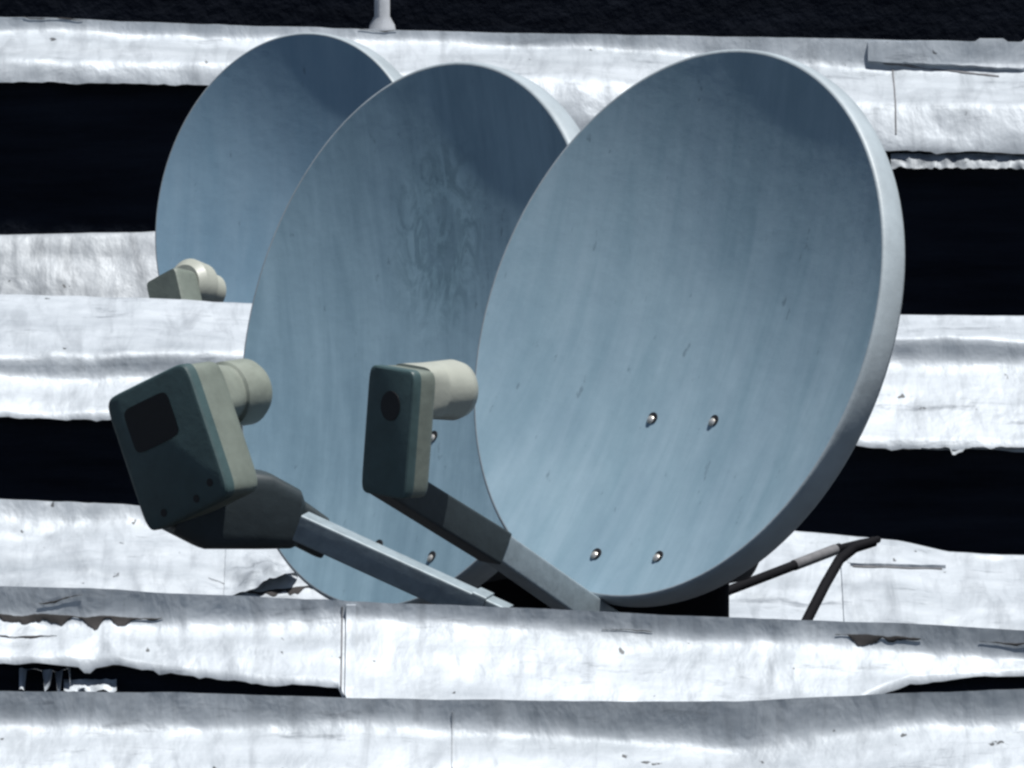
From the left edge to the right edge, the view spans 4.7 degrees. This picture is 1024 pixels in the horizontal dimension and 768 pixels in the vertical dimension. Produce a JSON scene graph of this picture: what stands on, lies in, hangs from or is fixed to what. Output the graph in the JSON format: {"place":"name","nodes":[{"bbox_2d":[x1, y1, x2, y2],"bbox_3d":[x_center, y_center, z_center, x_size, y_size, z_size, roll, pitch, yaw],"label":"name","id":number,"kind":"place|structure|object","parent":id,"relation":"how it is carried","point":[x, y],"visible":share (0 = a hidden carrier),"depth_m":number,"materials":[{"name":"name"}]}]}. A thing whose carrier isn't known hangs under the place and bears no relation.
{"place":"outdoors","nodes":[
{"label":"outdoors","id":0,"kind":"place"},
{"bbox_2d":[0,231,157,297],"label":"parapet wall","id":1,"kind":"structure","parent":0,"point":[120,264],"depth_m":24.38,"materials":[{"name":"concrete"}]},
{"bbox_2d":[0,586,1023,701],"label":"parapet wall","id":2,"kind":"structure","parent":0,"point":[52,639],"depth_m":19.33,"materials":[{"name":"concrete"}]},
{"bbox_2d":[0,689,1023,767],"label":"parapet wall","id":3,"kind":"structure","parent":0,"point":[959,729],"depth_m":18.87,"materials":[{"name":"concrete"}]},
{"bbox_2d":[0,294,1023,554],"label":"parapet wall","id":4,"kind":"structure","parent":0,"point":[936,460],"depth_m":22.62,"materials":[{"name":"concrete"}]},
{"bbox_2d":[0,0,1023,41],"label":"back wall","id":5,"kind":"structure","parent":0,"point":[961,20],"depth_m":26.36,"materials":[{"name":"black"}]},
{"label":"roof deck","id":6,"kind":"structure","parent":0,"visible":0},
{"bbox_2d":[0,499,328,599],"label":"parapet wall","id":7,"kind":"structure","parent":6,"relation":"on","point":[65,544],"depth_m":22.09,"materials":[{"name":"concrete"}]},
{"bbox_2d":[147,32,402,302],"bbox_3d":[-0.407,-0.094,23.573,0.560,1.099,0.857,0,10,0],"label":"satellite dish","id":8,"kind":"object","parent":6,"relation":"on","point":[262,123],"visible":0.33,"depth_m":23.75,"materials":[{"name":"paint"}]},
{"bbox_2d":[109,62,579,608],"bbox_3d":[-0.192,0.168,21.264,0.812,1.384,0.881,3,11,19],"label":"satellite dish","id":9,"kind":"object","parent":6,"relation":"on","point":[403,212],"visible":0.67,"depth_m":21.38,"materials":[{"name":"paint"}]},
{"bbox_2d":[0,16,1023,315],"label":"parapet wall","id":10,"kind":"structure","parent":6,"relation":"on","point":[94,114],"depth_m":25.07,"materials":[{"name":"concrete"}]},
{"bbox_2d":[369,0,395,29],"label":"roof post","id":11,"kind":"object","parent":10,"relation":"on","point":[381,19],"visible":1,"depth_m":25.26,"materials":[{"name":"white metal"}]},
{"bbox_2d":[362,49,904,616],"bbox_3d":[0.088,0.252,20.292,0.958,1.556,0.835,-4,11,-21],"label":"satellite dish","id":12,"kind":"object","parent":6,"relation":"on","point":[668,393],"visible":0.98,"depth_m":20.31,"materials":[{"name":"grey paint"}]},
{"bbox_2d":[729,536,880,594],"bbox_3d":[0.469,0.318,21.021,0.026,0.057,0.518,8,13,39],"label":"stay rod","id":13,"kind":"object","parent":12,"relation":"attached to","point":[803,561],"visible":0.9,"depth_m":21.02,"materials":[{"name":"grey metal"}]},
{"bbox_2d":[801,537,876,619],"bbox_3d":[0.537,0.348,20.986,0.044,0.148,0.251,7,12,33],"label":"cable","id":14,"kind":"object","parent":13,"relation":"hanging from","point":[841,558],"visible":0.83,"depth_m":20.99,"materials":[{"name":"black rubber"}]},
{"bbox_2d":[729,531,1023,629],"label":"parapet wall","id":15,"kind":"structure","parent":6,"relation":"on","point":[889,581],"depth_m":22.07,"materials":[{"name":"concrete"}]}
]}

